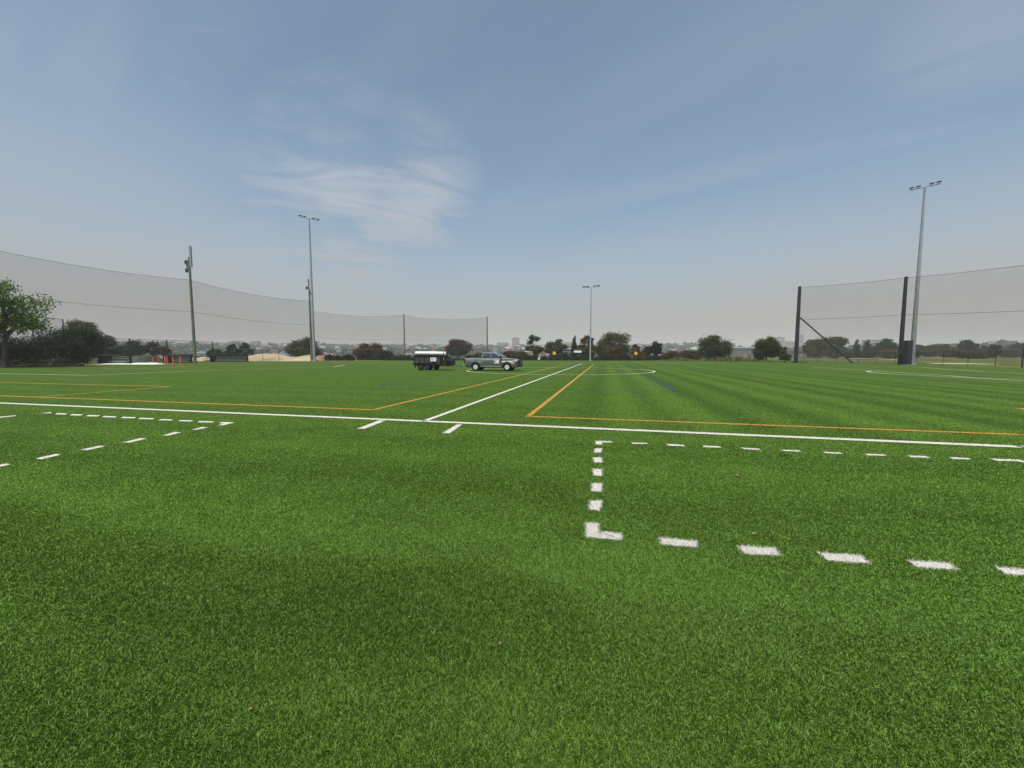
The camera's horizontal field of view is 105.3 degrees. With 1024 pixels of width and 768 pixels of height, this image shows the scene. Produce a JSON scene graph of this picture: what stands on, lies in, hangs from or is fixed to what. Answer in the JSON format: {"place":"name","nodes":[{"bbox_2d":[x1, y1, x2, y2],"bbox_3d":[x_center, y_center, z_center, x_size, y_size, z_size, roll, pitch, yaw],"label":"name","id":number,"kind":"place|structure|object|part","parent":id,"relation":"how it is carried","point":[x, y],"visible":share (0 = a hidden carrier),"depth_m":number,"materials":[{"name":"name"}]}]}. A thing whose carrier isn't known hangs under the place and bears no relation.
{"place":"outdoors","nodes":[
{"label":"outdoors","id":0,"kind":"place"},
{"bbox_2d":[106,363,160,363],"bbox_3d":[-62.354,-3.382,64.270,9.503,0.269,3.400,0,4,0],"label":"ground cover","id":1,"kind":"object","parent":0,"point":[133,363],"visible":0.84,"depth_m":63.72,"materials":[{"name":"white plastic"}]},
{"bbox_2d":[192,357,209,360],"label":"sand mound","id":2,"kind":"object","parent":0,"point":[203,359],"visible":0.45,"depth_m":99.69,"materials":[{"name":"beige sand"}]},
{"bbox_2d":[0,361,1023,767],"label":"playing field","id":3,"kind":"structure","parent":0,"point":[214,375],"depth_m":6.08,"materials":[{"name":"green plant"}]},
{"bbox_2d":[184,246,196,363],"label":"net pole","id":4,"kind":"object","parent":3,"relation":"on","point":[189,263],"visible":0.99,"depth_m":68.97,"materials":[{"name":"metal"}]},
{"bbox_2d":[1,251,304,324],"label":"safety net","id":5,"kind":"object","parent":4,"relation":"attached to","point":[146,275],"visible":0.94,"depth_m":64.48,"materials":[{"name":"grey fabric"}]},
{"bbox_2d":[298,215,319,360],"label":"floodlight mast","id":6,"kind":"object","parent":3,"relation":"on","point":[313,331],"visible":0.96,"depth_m":93.57,"materials":[{"name":"metal"}]},
{"bbox_2d":[413,351,457,369],"bbox_3d":[-7.246,-2.357,39.533,5.180,1.885,2.344,1,4,13],"label":"tandem trailer","id":7,"kind":"object","parent":3,"relation":"on","point":[422,362],"visible":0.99,"depth_m":38.87,"materials":[{"name":"black paint"}]},
{"bbox_2d":[463,352,522,370],"bbox_3d":[-1.877,-2.206,38.123,5.770,1.790,2.280,1,4,13],"label":"pickup truck","id":8,"kind":"object","parent":3,"relation":"on","point":[492,360],"visible":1,"depth_m":37.32,"materials":[{"name":"grey paint"}]},
{"bbox_3d":[-2.467,-2.099,37.359,0.900,0.690,0.117,1,4,13],"label":"rear door","id":9,"kind":"part","parent":8,"relation":"part of","materials":[{"name":"grey paint"}]},
{"bbox_3d":[-1.505,-2.082,37.129,1.040,0.690,0.117,1,4,13],"label":"front door","id":10,"kind":"part","parent":8,"relation":"part of","materials":[{"name":"grey paint"}]},
{"bbox_2d":[0,363,1023,574],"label":"white line markings","id":11,"kind":"object","parent":3,"relation":"on","point":[678,543],"visible":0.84,"depth_m":7.27,"materials":[{"name":"white paint"}]},
{"bbox_2d":[0,364,1023,434],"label":"orange line markings","id":12,"kind":"object","parent":3,"relation":"on","point":[547,401],"visible":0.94,"depth_m":11.16,"materials":[{"name":"orange paint"}]},
{"bbox_2d":[381,367,691,413],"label":"blue line markings","id":13,"kind":"object","parent":3,"relation":"on","point":[673,390],"visible":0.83,"depth_m":18.66,"materials":[{"name":"paint"}]},
{"bbox_2d":[793,286,852,362],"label":"net pole","id":14,"kind":"object","parent":3,"relation":"on","point":[796,345],"visible":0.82,"depth_m":75.05,"materials":[{"name":"metal"}]},
{"bbox_2d":[800,265,1022,319],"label":"safety net","id":15,"kind":"object","parent":14,"relation":"attached to","point":[917,314],"visible":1,"depth_m":59.15,"materials":[{"name":"grey fabric"}]},
{"bbox_2d":[897,276,907,364],"bbox_3d":[61.487,-9.849,61.442,0.600,13.804,0.571,0,4,0],"label":"net pole","id":16,"kind":"object","parent":3,"relation":"on","point":[901,335],"visible":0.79,"depth_m":61.31,"materials":[{"name":"metal"}]},
{"bbox_2d":[901,340,912,364],"bbox_3d":[61.089,-4.831,60.308,0.992,3.762,0.700,0,4,0],"label":"equipment cabinet","id":17,"kind":"object","parent":3,"relation":"on","point":[907,352],"visible":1,"depth_m":60.05,"materials":[{"name":"metal"}]},
{"bbox_3d":[61.089,-4.883,59.987,0.772,3.313,0.028,0,4,0],"label":"door","id":18,"kind":"part","parent":17,"relation":"part of","materials":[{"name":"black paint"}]},
{"bbox_2d":[803,349,1023,367],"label":"chain link fence","id":19,"kind":"object","parent":3,"relation":"on","point":[968,358],"visible":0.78,"depth_m":53.84,"materials":[{"name":"grey"}]},
{"bbox_2d":[909,181,941,364],"bbox_3d":[62.343,-16.569,59.944,1.117,27.328,3.422,-4,6,-45],"label":"floodlight mast","id":20,"kind":"object","parent":3,"relation":"on","point":[915,317],"visible":0.92,"depth_m":59.87,"materials":[{"name":"metal"}]},
{"bbox_2d":[0,345,1023,367],"bbox_3d":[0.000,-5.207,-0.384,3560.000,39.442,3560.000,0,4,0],"label":"terrain","id":21,"kind":"structure","parent":0,"point":[1015,362],"depth_m":96.48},
{"bbox_2d":[0,277,61,367],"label":"broadleaf tree","id":22,"kind":"object","parent":21,"relation":"on","point":[17,321],"visible":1,"depth_m":45.61,"materials":[{"name":"green plant"}]},
{"bbox_2d":[0,331,61,366],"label":"evergreen shrub","id":23,"kind":"object","parent":21,"relation":"on","point":[24,352],"visible":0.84,"depth_m":49.70,"materials":[{"name":"green plant"}]},
{"bbox_2d":[0,361,84,367],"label":"stone wall","id":24,"kind":"structure","parent":21,"relation":"on","point":[48,364],"depth_m":50.59,"materials":[{"name":"grey stone"}]},
{"bbox_2d":[32,315,66,364],"bbox_3d":[-69.802,-6.213,55.136,2.302,7.280,9.444,3,5,31],"label":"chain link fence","id":25,"kind":"object","parent":21,"relation":"on","point":[54,318],"visible":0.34,"depth_m":59.26,"materials":[{"name":"grey metal"}]},
{"bbox_2d":[27,324,112,365],"bbox_3d":[-60.684,-5.252,53.798,8.301,5.796,7.113,0,4,0],"label":"evergreen shrub","id":26,"kind":"object","parent":21,"relation":"on","point":[72,351],"visible":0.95,"depth_m":53.21,"materials":[{"name":"green plant"}]},
{"bbox_2d":[61,318,107,360],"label":"gum tree","id":27,"kind":"object","parent":21,"relation":"on","point":[83,325],"visible":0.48,"depth_m":76.66,"materials":[{"name":"green plant"}]},
{"bbox_2d":[88,335,125,358],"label":"gum tree","id":28,"kind":"object","parent":21,"relation":"on","point":[115,349],"visible":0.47,"depth_m":79.33,"materials":[{"name":"green plant"}]},
{"bbox_2d":[97,354,132,363],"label":"player shelter","id":29,"kind":"object","parent":21,"relation":"on","point":[118,358],"visible":0.84,"depth_m":66.30,"materials":[{"name":"black paint"}]},
{"bbox_2d":[116,340,144,356],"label":"scrub tree","id":30,"kind":"object","parent":21,"relation":"on","point":[135,347],"visible":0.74,"depth_m":90.96,"materials":[{"name":"green plant"}]},
{"bbox_2d":[86,338,213,363],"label":"chain link fence","id":31,"kind":"object","parent":21,"relation":"on","point":[158,349],"visible":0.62,"depth_m":72.58,"materials":[{"name":"grey metal"}]},
{"bbox_2d":[139,340,173,355],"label":"scrub tree","id":32,"kind":"object","parent":21,"relation":"on","point":[147,347],"visible":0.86,"depth_m":95.16,"materials":[{"name":"green plant"}]},
{"bbox_2d":[162,355,192,362],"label":"player shelter","id":33,"kind":"object","parent":21,"relation":"on","point":[186,358],"visible":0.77,"depth_m":73.36,"materials":[{"name":"black paint"}]},
{"bbox_2d":[196,351,206,355],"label":"house","id":34,"kind":"structure","parent":21,"relation":"on","point":[199,353],"depth_m":481.02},
{"bbox_2d":[205,349,225,357],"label":"scrub tree","id":35,"kind":"object","parent":21,"relation":"on","point":[218,351],"visible":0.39,"depth_m":111.18,"materials":[{"name":"green plant"}]},
{"bbox_2d":[209,354,248,361],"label":"player shelter","id":36,"kind":"object","parent":21,"relation":"on","point":[230,357],"visible":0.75,"depth_m":84.27,"materials":[{"name":"black paint"}]},
{"bbox_2d":[223,344,240,353],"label":"gum tree","id":37,"kind":"object","parent":21,"relation":"on","point":[232,348],"visible":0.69,"depth_m":124.17,"materials":[{"name":"green plant"}]},
{"bbox_2d":[227,340,243,343],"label":"apartment building","id":38,"kind":"structure","parent":21,"relation":"on","point":[241,342],"depth_m":1115.19,"materials":[{"name":"grey concrete"}]},
{"bbox_2d":[239,342,254,354],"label":"gum tree","id":39,"kind":"object","parent":21,"relation":"on","point":[246,346],"visible":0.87,"depth_m":127.32,"materials":[{"name":"green plant"}]},
{"bbox_2d":[250,341,260,344],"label":"apartment building","id":40,"kind":"structure","parent":21,"relation":"on","point":[255,342],"depth_m":1124.47,"materials":[{"name":"white concrete"}]},
{"bbox_2d":[248,354,323,360],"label":"sand mound","id":41,"kind":"object","parent":21,"relation":"on","point":[268,357],"visible":0.84,"depth_m":102.20,"materials":[{"name":"beige sand"}]},
{"bbox_2d":[283,336,324,356],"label":"gum tree","id":42,"kind":"object","parent":21,"relation":"on","point":[296,348],"visible":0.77,"depth_m":118.02,"materials":[{"name":"green plant"}]},
{"bbox_2d":[306,279,312,360],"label":"net pole","id":43,"kind":"object","parent":21,"relation":"on","point":[310,325],"visible":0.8,"depth_m":95.96,"materials":[{"name":"metal"}]},
{"bbox_2d":[316,355,326,360],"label":"soil heap","id":44,"kind":"object","parent":21,"relation":"on","point":[320,358],"visible":0.74,"depth_m":105.94,"materials":[{"name":"brown soil"}]},
{"bbox_2d":[324,354,333,360],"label":"bush","id":45,"kind":"object","parent":21,"relation":"on","point":[330,357],"visible":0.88,"depth_m":107.29,"materials":[{"name":"green plant"}]},
{"bbox_2d":[333,355,342,360],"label":"bush","id":46,"kind":"object","parent":21,"relation":"on","point":[336,358],"visible":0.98,"depth_m":107.18,"materials":[{"name":"green plant"}]},
{"bbox_2d":[213,348,472,360],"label":"chain link fence","id":47,"kind":"object","parent":21,"relation":"on","point":[343,352],"visible":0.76,"depth_m":105.00,"materials":[{"name":"grey metal"}]},
{"bbox_2d":[341,354,354,360],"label":"bush","id":48,"kind":"object","parent":21,"relation":"on","point":[349,357],"visible":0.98,"depth_m":107.28,"materials":[{"name":"green plant"}]},
{"bbox_2d":[351,343,382,359],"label":"scrub tree","id":49,"kind":"object","parent":21,"relation":"on","point":[367,351],"visible":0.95,"depth_m":114.58,"materials":[{"name":"green plant"}]},
{"bbox_2d":[377,350,395,359],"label":"scrub tree","id":50,"kind":"object","parent":21,"relation":"on","point":[382,355],"visible":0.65,"depth_m":112.54,"materials":[{"name":"green plant"}]},
{"bbox_2d":[403,314,404,355],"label":"net pole","id":51,"kind":"object","parent":21,"relation":"on","point":[404,332],"visible":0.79,"depth_m":122.94,"materials":[{"name":"grey metal"}]},
{"bbox_2d":[315,311,486,340],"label":"safety net","id":52,"kind":"object","parent":51,"relation":"attached to","point":[383,339],"visible":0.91,"depth_m":123.26,"materials":[{"name":"grey fabric"}]},
{"bbox_2d":[444,338,472,357],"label":"scrub tree","id":53,"kind":"object","parent":21,"relation":"on","point":[461,346],"visible":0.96,"depth_m":128.53,"materials":[{"name":"green plant"}]},
{"bbox_2d":[487,317,487,351],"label":"net pole","id":54,"kind":"object","parent":21,"relation":"on","point":[487,334],"visible":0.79,"depth_m":125.00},
{"bbox_2d":[474,352,504,356],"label":"scrub tree","id":55,"kind":"object","parent":21,"relation":"on","point":[479,354],"visible":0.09,"depth_m":123.90,"materials":[{"name":"green plant"}]},
{"bbox_2d":[497,342,508,346],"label":"apartment building","id":56,"kind":"structure","parent":21,"relation":"on","point":[502,343],"depth_m":1094.54,"materials":[{"name":"white concrete"}]},
{"bbox_2d":[0,337,1019,361],"bbox_3d":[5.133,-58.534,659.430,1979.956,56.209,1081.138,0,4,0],"label":"distant woodland","id":57,"kind":"object","parent":21,"relation":"on","point":[180,349],"visible":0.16,"depth_m":712.10,"materials":[{"name":"green plant"}]},
{"bbox_2d":[512,337,518,344],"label":"apartment tower","id":58,"kind":"structure","parent":21,"relation":"on","point":[515,340],"depth_m":1114.10,"materials":[{"name":"beige concrete"}]},
{"bbox_2d":[502,350,529,357],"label":"scrub tree","id":59,"kind":"object","parent":21,"relation":"on","point":[512,352],"visible":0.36,"depth_m":124.70,"materials":[{"name":"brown plant"}]},
{"bbox_2d":[377,354,672,360],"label":"undergrowth","id":60,"kind":"object","parent":21,"relation":"on","point":[611,357],"visible":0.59,"depth_m":110.02,"materials":[{"name":"green plant"}]},
{"bbox_2d":[525,334,544,356],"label":"gum tree","id":61,"kind":"object","parent":21,"relation":"on","point":[536,350],"visible":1,"depth_m":120.66,"materials":[{"name":"green plant"}]},
{"bbox_2d":[544,339,569,357],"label":"gum tree","id":62,"kind":"object","parent":21,"relation":"on","point":[557,346],"visible":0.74,"depth_m":122.33,"materials":[{"name":"green plant"}]},
{"bbox_2d":[562,349,581,360],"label":"scoreboard","id":63,"kind":"object","parent":21,"relation":"on","point":[566,350],"visible":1,"depth_m":107.59,"materials":[{"name":"black paint"}]},
{"bbox_2d":[569,336,578,357],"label":"conifer","id":64,"kind":"object","parent":21,"relation":"on","point":[574,345],"visible":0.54,"depth_m":121.16,"materials":[{"name":"green plant"}]},
{"bbox_2d":[578,335,597,357],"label":"gum tree","id":65,"kind":"object","parent":21,"relation":"on","point":[584,347],"visible":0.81,"depth_m":124.66,"materials":[{"name":"green plant"}]},
{"bbox_2d":[583,285,599,360],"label":"floodlight mast","id":66,"kind":"object","parent":21,"relation":"on","point":[590,322],"visible":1,"depth_m":105.99,"materials":[{"name":"metal"}]},
{"bbox_2d":[594,331,632,355],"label":"gum tree","id":67,"kind":"object","parent":21,"relation":"on","point":[605,344],"visible":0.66,"depth_m":126.56,"materials":[{"name":"green plant"}]},
{"bbox_2d":[606,345,627,357],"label":"dead shrub","id":68,"kind":"object","parent":21,"relation":"on","point":[618,349],"visible":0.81,"depth_m":116.97,"materials":[{"name":"brown plant"}]},
{"bbox_2d":[629,344,644,357],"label":"scrub tree","id":69,"kind":"object","parent":21,"relation":"on","point":[637,348],"visible":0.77,"depth_m":121.08,"materials":[{"name":"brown plant"}]},
{"bbox_2d":[641,346,650,357],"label":"scrub tree","id":70,"kind":"object","parent":21,"relation":"on","point":[644,350],"visible":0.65,"depth_m":123.18,"materials":[{"name":"green plant"}]},
{"bbox_2d":[647,341,662,355],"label":"conifer","id":71,"kind":"object","parent":21,"relation":"on","point":[655,348],"visible":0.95,"depth_m":120.57,"materials":[{"name":"green plant"}]},
{"bbox_2d":[660,351,679,357],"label":"hedge","id":72,"kind":"object","parent":21,"relation":"on","point":[670,353],"visible":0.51,"depth_m":110.75,"materials":[{"name":"green plant"}]},
{"bbox_2d":[679,351,701,359],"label":"hedge","id":73,"kind":"object","parent":21,"relation":"on","point":[692,355],"visible":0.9,"depth_m":108.46,"materials":[{"name":"green plant"}]},
{"bbox_2d":[695,334,734,359],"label":"evergreen tree","id":74,"kind":"object","parent":21,"relation":"on","point":[709,345],"visible":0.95,"depth_m":98.45,"materials":[{"name":"green plant"}]},
{"bbox_2d":[663,349,780,361],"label":"chain link fence","id":75,"kind":"object","parent":21,"relation":"on","point":[730,351],"visible":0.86,"depth_m":93.98,"materials":[{"name":"grey metal"}]},
{"bbox_2d":[659,359,807,362],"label":"verge weeds","id":76,"kind":"object","parent":21,"relation":"on","point":[751,360],"visible":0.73,"depth_m":89.82,"materials":[{"name":"green plant"}]},
{"bbox_2d":[729,347,752,357],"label":"long building","id":77,"kind":"structure","parent":21,"relation":"on","point":[740,351],"depth_m":518.23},
{"bbox_2d":[752,336,782,359],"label":"evergreen tree","id":78,"kind":"object","parent":21,"relation":"on","point":[772,344],"visible":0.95,"depth_m":92.72,"materials":[{"name":"green plant"}]},
{"bbox_2d":[775,336,784,347],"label":"apartment tower","id":79,"kind":"structure","parent":21,"relation":"on","point":[781,339],"depth_m":1044.59,"materials":[{"name":"grey concrete"}]},
{"bbox_2d":[777,346,792,360],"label":"scrub tree","id":80,"kind":"object","parent":21,"relation":"on","point":[784,356],"visible":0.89,"depth_m":95.26,"materials":[{"name":"green plant"}]},
{"bbox_2d":[785,341,794,347],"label":"apartment building","id":81,"kind":"structure","parent":21,"relation":"on","point":[791,344],"depth_m":1054.93,"materials":[{"name":"white concrete"}]},
{"bbox_2d":[799,334,803,345],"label":"office tower","id":82,"kind":"structure","parent":21,"relation":"on","point":[801,339],"depth_m":1143.94,"materials":[{"name":"grey concrete"}]},
{"bbox_2d":[801,339,827,358],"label":"golf course tree","id":83,"kind":"object","parent":21,"relation":"on","point":[818,350],"visible":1,"depth_m":187.78,"materials":[{"name":"green plant"}]},
{"bbox_2d":[817,335,849,357],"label":"golf course tree","id":84,"kind":"object","parent":21,"relation":"on","point":[840,342],"visible":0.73,"depth_m":194.38,"materials":[{"name":"green plant"}]},
{"bbox_2d":[844,348,855,357],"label":"golf course tree","id":85,"kind":"object","parent":21,"relation":"on","point":[850,354],"visible":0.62,"depth_m":203.21,"materials":[{"name":"green plant"}]},
{"bbox_2d":[852,339,861,357],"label":"conifer","id":86,"kind":"object","parent":21,"relation":"on","point":[856,347],"visible":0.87,"depth_m":203.46,"materials":[{"name":"green plant"}]},
{"bbox_2d":[833,358,883,359],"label":"sand bunker","id":87,"kind":"object","parent":21,"relation":"on","point":[859,358],"visible":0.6,"depth_m":135.58,"materials":[{"name":"beige sand"}]},
{"bbox_2d":[858,340,875,357],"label":"conifer","id":88,"kind":"object","parent":21,"relation":"on","point":[867,352],"visible":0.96,"depth_m":198.53,"materials":[{"name":"green plant"}]},
{"bbox_2d":[861,340,880,343],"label":"clubhouse","id":89,"kind":"structure","parent":21,"relation":"on","point":[874,341],"depth_m":696.44},
{"bbox_2d":[871,338,898,357],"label":"golf course tree","id":90,"kind":"object","parent":21,"relation":"on","point":[885,343],"visible":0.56,"depth_m":207.52,"materials":[{"name":"green plant"}]},
{"bbox_2d":[880,348,897,358],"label":"golf course tree","id":91,"kind":"object","parent":21,"relation":"on","point":[886,354],"visible":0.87,"depth_m":188.39,"materials":[{"name":"green plant"}]},
{"bbox_2d":[915,344,932,357],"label":"golf course tree","id":92,"kind":"object","parent":21,"relation":"on","point":[925,351],"visible":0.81,"depth_m":192.73,"materials":[{"name":"green plant"}]},
{"bbox_2d":[915,358,957,358],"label":"sand bunker","id":93,"kind":"object","parent":21,"relation":"on","point":[936,358],"visible":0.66,"depth_m":152.25,"materials":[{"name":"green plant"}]},
{"bbox_2d":[924,343,952,357],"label":"golf course tree","id":94,"kind":"object","parent":21,"relation":"on","point":[939,349],"visible":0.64,"depth_m":212.27,"materials":[{"name":"green plant"}]},
{"bbox_2d":[946,347,971,358],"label":"golf course tree","id":95,"kind":"object","parent":21,"relation":"on","point":[959,353],"visible":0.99,"depth_m":148.28,"materials":[{"name":"green plant"}]},
{"bbox_2d":[926,363,998,364],"bbox_3d":[73.139,-3.097,65.084,7.020,0.800,9.380,0,4,0],"label":"sand bunker","id":96,"kind":"object","parent":21,"relation":"on","point":[961,364],"visible":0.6,"depth_m":62.90,"materials":[{"name":"beige sand"}]},
{"bbox_2d":[955,339,980,357],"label":"golf course tree","id":97,"kind":"object","parent":21,"relation":"on","point":[968,345],"visible":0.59,"depth_m":203.22,"materials":[{"name":"green plant"}]},
{"bbox_2d":[966,350,989,358],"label":"golf course tree","id":98,"kind":"object","parent":21,"relation":"on","point":[979,354],"visible":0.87,"depth_m":153.14,"materials":[{"name":"green plant"}]},
{"bbox_2d":[979,345,987,351],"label":"golf course tree","id":99,"kind":"object","parent":21,"relation":"on","point":[984,348],"visible":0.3,"depth_m":213.50,"materials":[{"name":"green plant"}]},
{"bbox_2d":[986,344,1001,357],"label":"golf course tree","id":100,"kind":"object","parent":21,"relation":"on","point":[990,352],"visible":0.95,"depth_m":168.95,"materials":[{"name":"green plant"}]},
{"bbox_2d":[993,347,1021,357],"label":"golf course tree","id":101,"kind":"object","parent":21,"relation":"on","point":[1011,352],"visible":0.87,"depth_m":217.66,"materials":[{"name":"green plant"}]},
{"bbox_2d":[1006,341,1023,356],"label":"golf course tree","id":102,"kind":"object","parent":21,"relation":"on","point":[1018,345],"visible":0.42,"depth_m":225.67,"materials":[{"name":"green plant"}]},
{"bbox_2d":[0,0,1023,346],"label":"sky","id":103,"kind":"structure","parent":0,"point":[700,164],"materials":[{"name":"blue"}]},
{"bbox_2d":[671,356,760,360],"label":"dry grass","id":104,"kind":"structure","parent":0,"point":[716,358],"depth_m":95.39,"materials":[{"name":"brown plant"}]}
]}

